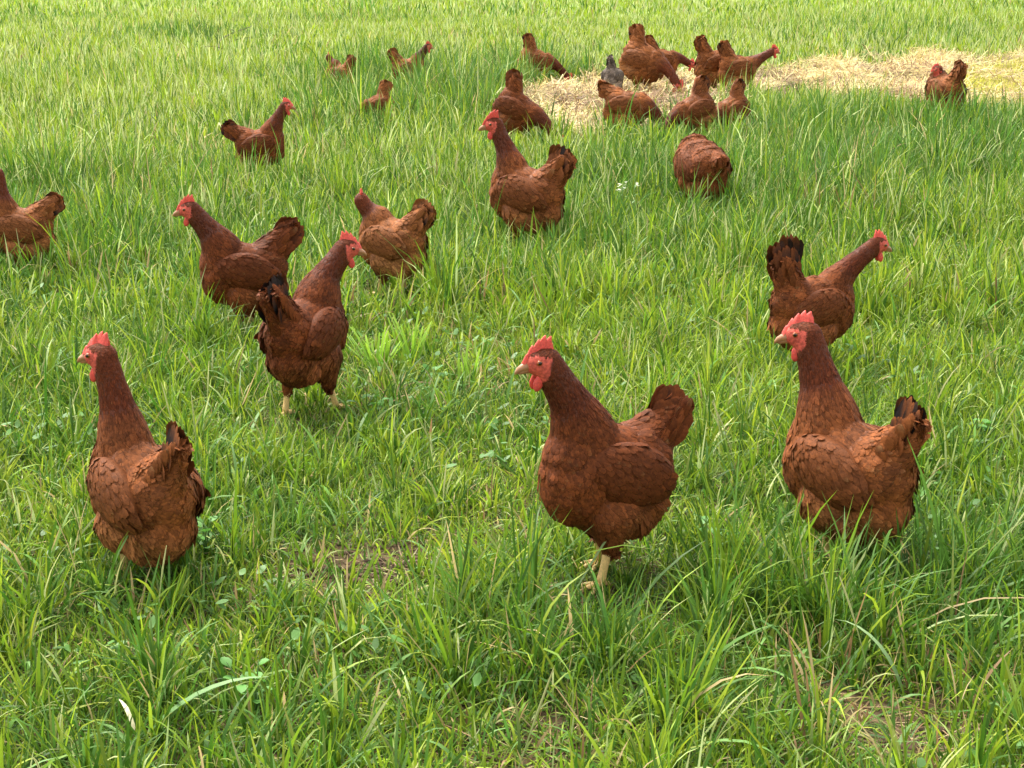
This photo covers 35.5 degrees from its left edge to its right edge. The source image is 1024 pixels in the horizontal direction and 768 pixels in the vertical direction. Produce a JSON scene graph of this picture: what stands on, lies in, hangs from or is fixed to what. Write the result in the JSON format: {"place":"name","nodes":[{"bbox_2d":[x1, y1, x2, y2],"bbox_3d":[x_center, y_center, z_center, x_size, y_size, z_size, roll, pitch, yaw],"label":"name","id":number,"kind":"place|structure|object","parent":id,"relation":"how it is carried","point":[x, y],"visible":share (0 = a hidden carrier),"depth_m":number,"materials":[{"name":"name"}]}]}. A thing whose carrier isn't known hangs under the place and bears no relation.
{"place":"outdoors","nodes":[
{"label":"outdoors","id":0,"kind":"place"},
{"bbox_2d":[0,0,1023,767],"bbox_3d":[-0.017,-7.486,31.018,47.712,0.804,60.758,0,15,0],"label":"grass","id":1,"kind":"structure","parent":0,"point":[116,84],"depth_m":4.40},
{"bbox_2d":[0,0,1023,767],"bbox_3d":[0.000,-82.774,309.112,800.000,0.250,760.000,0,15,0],"label":"ground","id":2,"kind":"structure","parent":0,"point":[544,714],"depth_m":3.03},
{"bbox_2d":[0,169,65,273],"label":"hen","id":3,"kind":"object","parent":2,"relation":"on","point":[49,207],"visible":0.84,"depth_m":6.06,"materials":[{"name":"brown"}]},
{"bbox_2d":[119,699,134,729],"bbox_3d":[-0.616,0.540,2.570,0.010,0.046,0.080,-11,19,-35],"label":"dead leaf","id":4,"kind":"object","parent":2,"relation":"on","point":[127,710],"visible":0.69,"depth_m":2.56,"materials":[{"name":"plant"}]},
{"bbox_2d":[77,331,210,582],"bbox_3d":[-0.717,0.154,3.131,0.201,0.496,0.326,-13,20,-40],"label":"hen","id":5,"kind":"object","parent":2,"relation":"on","point":[147,492],"visible":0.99,"depth_m":3.09,"materials":[{"name":"brown"}]},
{"bbox_2d":[196,516,217,558],"bbox_3d":[-0.639,0.318,3.288,0.070,0.091,0.088,3,15,9],"label":"clover","id":6,"kind":"object","parent":2,"relation":"on","point":[204,542],"visible":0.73,"depth_m":3.29,"materials":[{"name":"green plant"}]},
{"bbox_2d":[208,26,252,49],"bbox_3d":[-3.511,-4.427,20.415,0.472,0.090,6.290,-2,15,-6],"label":"fallen twig","id":7,"kind":"object","parent":2,"relation":"on","point":[231,41],"visible":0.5,"depth_m":19.65,"materials":[{"name":"green plant"}]},
{"bbox_2d":[172,194,304,326],"bbox_3d":[-0.877,-0.389,5.183,0.418,0.460,0.206,-3,16,-12],"label":"hen","id":8,"kind":"object","parent":2,"relation":"on","point":[244,271],"visible":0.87,"depth_m":5.12,"materials":[{"name":"brown"}]},
{"bbox_2d":[220,657,271,712],"bbox_3d":[-0.436,0.504,2.633,0.080,0.088,0.084,-4,16,-13],"label":"clover","id":9,"kind":"object","parent":2,"relation":"on","point":[227,662],"visible":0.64,"depth_m":2.64,"materials":[{"name":"green plant"}]},
{"bbox_2d":[220,97,295,169],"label":"hen","id":10,"kind":"object","parent":2,"relation":"on","point":[240,137],"visible":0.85,"depth_m":8.50,"materials":[{"name":"brown"}]},
{"bbox_2d":[254,230,366,417],"bbox_3d":[-0.553,-0.151,4.263,0.203,0.484,0.364,8,17,27],"label":"hen","id":11,"kind":"object","parent":2,"relation":"on","point":[301,335],"visible":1,"depth_m":4.21,"materials":[{"name":"brown"}]},
{"bbox_2d":[326,52,356,82],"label":"hen","id":12,"kind":"object","parent":2,"relation":"on","point":[349,58],"visible":0.5,"depth_m":13.44,"materials":[{"name":"brown"}]},
{"bbox_2d":[347,394,389,415],"bbox_3d":[-0.375,0.067,4.228,0.111,0.081,0.061,6,16,20],"label":"clover","id":13,"kind":"object","parent":2,"relation":"on","point":[373,403],"visible":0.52,"depth_m":4.22,"materials":[{"name":"green plant"}]},
{"bbox_2d":[355,79,395,120],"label":"hen","id":14,"kind":"object","parent":2,"relation":"on","point":[383,88],"visible":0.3,"depth_m":11.12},
{"bbox_2d":[344,320,408,374],"bbox_3d":[-0.412,-0.113,4.726,0.290,0.187,0.128,10,18,33],"label":"grass tuft","id":15,"kind":"object","parent":2,"relation":"on","point":[378,354],"visible":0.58,"depth_m":4.72,"materials":[{"name":"green plant"}]},
{"bbox_2d":[354,188,436,295],"bbox_3d":[-0.419,-0.514,5.828,0.332,0.389,0.204,9,17,29],"label":"hen","id":16,"kind":"object","parent":2,"relation":"on","point":[415,224],"visible":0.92,"depth_m":5.76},
{"bbox_2d":[387,310,431,362],"bbox_3d":[-0.302,-0.139,4.861,0.125,0.165,0.168,-6,16,-20],"label":"grass tuft","id":17,"kind":"object","parent":2,"relation":"on","point":[420,340],"visible":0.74,"depth_m":4.87,"materials":[{"name":"green plant"}]},
{"bbox_2d":[387,41,433,80],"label":"hen","id":18,"kind":"object","parent":2,"relation":"on","point":[424,49],"visible":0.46,"depth_m":13.71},
{"bbox_2d":[422,364,448,389],"bbox_3d":[-0.208,-0.012,4.561,0.083,0.093,0.062,11,19,34],"label":"clover","id":19,"kind":"object","parent":2,"relation":"on","point":[436,368],"visible":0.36,"depth_m":4.55,"materials":[{"name":"green plant"}]},
{"bbox_2d":[457,340,479,391],"bbox_3d":[-0.127,-0.046,4.594,0.073,0.135,0.100,-11,19,-35],"label":"grass tuft","id":20,"kind":"object","parent":2,"relation":"on","point":[466,360],"visible":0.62,"depth_m":4.59,"materials":[{"name":"green plant"}]},
{"bbox_2d":[2,45,1017,767],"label":"dry thatch","id":21,"kind":"object","parent":2,"relation":"on","point":[648,717],"visible":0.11,"depth_m":2.63,"materials":[{"name":"plant"}]},
{"bbox_2d":[3,133,1023,767],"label":"seed grass","id":22,"kind":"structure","parent":2,"relation":"on","point":[479,385],"depth_m":4.38,"materials":[{"name":"green plant"}]},
{"bbox_2d":[478,109,576,242],"bbox_3d":[0.078,-0.851,6.714,0.429,0.588,0.251,9,17,29],"label":"hen","id":23,"kind":"object","parent":2,"relation":"on","point":[526,187],"visible":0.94,"depth_m":6.65,"materials":[{"name":"brown"}]},
{"bbox_2d":[492,68,563,139],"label":"hen","id":24,"kind":"object","parent":2,"relation":"on","point":[512,103],"visible":0.81,"depth_m":10.11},
{"bbox_2d":[517,33,572,82],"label":"hen","id":25,"kind":"object","parent":2,"relation":"on","point":[557,66],"visible":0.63,"depth_m":14.27,"materials":[{"name":"brown"}]},
{"bbox_2d":[573,542,605,593],"bbox_3d":[0.197,0.294,3.112,0.199,0.219,0.006,-9,18,-30],"label":"grass blade","id":26,"kind":"object","parent":2,"relation":"on","point":[593,559],"visible":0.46,"depth_m":3.10,"materials":[{"name":"green plant"}]},
{"bbox_2d":[230,524,960,767],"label":"soil crumbs","id":27,"kind":"object","parent":2,"relation":"on","point":[381,564],"visible":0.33,"depth_m":3.21,"materials":[{"name":"brown soil"}]},
{"bbox_2d":[514,335,694,594],"bbox_3d":[0.191,0.137,3.149,0.418,0.513,0.214,-10,18,-33],"label":"hen","id":28,"kind":"object","parent":2,"relation":"on","point":[606,478],"visible":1,"depth_m":3.07,"materials":[{"name":"brown"}]},
{"bbox_2d":[600,54,624,88],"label":"hen","id":29,"kind":"object","parent":2,"relation":"on","point":[612,73],"visible":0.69,"depth_m":13.11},
{"bbox_2d":[617,183,637,218],"bbox_3d":[0.513,-0.783,7.098,0.111,0.221,0.090,0,15,0],"label":"flowering weed","id":30,"kind":"object","parent":2,"relation":"on","point":[625,196],"visible":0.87,"depth_m":7.10,"materials":[{"name":"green plant"}]},
{"bbox_2d":[597,80,670,131],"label":"hen","id":31,"kind":"object","parent":2,"relation":"on","point":[618,98],"visible":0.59,"depth_m":10.41,"materials":[{"name":"brown"}]},
{"bbox_2d":[645,34,694,86],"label":"hen","id":32,"kind":"object","parent":2,"relation":"on","point":[675,59],"visible":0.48,"depth_m":14.07,"materials":[{"name":"brown"}]},
{"bbox_2d":[664,74,716,133],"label":"hen","id":33,"kind":"object","parent":2,"relation":"on","point":[698,102],"visible":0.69,"depth_m":10.25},
{"bbox_2d":[673,133,732,206],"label":"hen","id":34,"kind":"object","parent":2,"relation":"on","point":[704,154],"visible":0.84,"depth_m":7.45,"materials":[{"name":"brown"}]},
{"bbox_2d":[693,34,720,90],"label":"hen","id":35,"kind":"object","parent":2,"relation":"on","point":[707,60],"visible":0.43,"depth_m":13.42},
{"bbox_2d":[695,514,738,548],"bbox_3d":[0.419,0.317,3.283,0.054,0.096,0.104,-12,19,-37],"label":"clover","id":36,"kind":"object","parent":2,"relation":"on","point":[703,519],"visible":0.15,"depth_m":3.29,"materials":[{"name":"green plant"}]},
{"bbox_2d":[707,78,750,131],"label":"hen","id":37,"kind":"object","parent":2,"relation":"on","point":[736,99],"visible":0.51,"depth_m":10.54,"materials":[{"name":"brown"}]},
{"bbox_2d":[717,40,780,86],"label":"hen","id":38,"kind":"object","parent":2,"relation":"on","point":[739,65],"visible":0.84,"depth_m":13.27,"materials":[{"name":"brown"}]},
{"bbox_2d":[484,40,1023,138],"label":"straw","id":39,"kind":"object","parent":2,"relation":"on","point":[925,64],"visible":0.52,"depth_m":14.24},
{"bbox_2d":[618,23,682,92],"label":"hen","id":40,"kind":"object","parent":39,"relation":"on","point":[642,58],"visible":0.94,"depth_m":13.39,"materials":[{"name":"brown"}]},
{"bbox_2d":[766,230,891,350],"bbox_3d":[0.939,-0.248,4.762,0.417,0.420,0.194,-6,16,-21],"label":"hen","id":41,"kind":"object","parent":2,"relation":"on","point":[826,297],"visible":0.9,"depth_m":4.68,"materials":[{"name":"brown"}]},
{"bbox_2d":[774,310,931,574],"bbox_3d":[0.688,0.122,3.207,0.218,0.512,0.344,-12,20,-38],"label":"hen","id":42,"kind":"object","parent":2,"relation":"on","point":[840,448],"visible":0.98,"depth_m":3.16,"materials":[{"name":"brown"}]},
{"bbox_2d":[836,619,904,694],"bbox_3d":[0.613,0.468,2.743,0.010,0.098,0.152,-13,20,-40],"label":"grass blade","id":43,"kind":"object","parent":2,"relation":"on","point":[883,650],"visible":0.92,"depth_m":2.71,"materials":[{"name":"green plant"}]},
{"bbox_2d":[924,59,967,111],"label":"hen","id":44,"kind":"object","parent":2,"relation":"on","point":[940,76],"visible":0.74,"depth_m":11.12,"materials":[{"name":"brown"}]},
{"bbox_2d":[971,418,992,441],"bbox_3d":[1.191,0.120,4.059,0.056,0.081,0.102,0,15,0],"label":"clover","id":45,"kind":"object","parent":2,"relation":"on","point":[986,421],"visible":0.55,"depth_m":4.04,"materials":[{"name":"green plant"}]}
]}

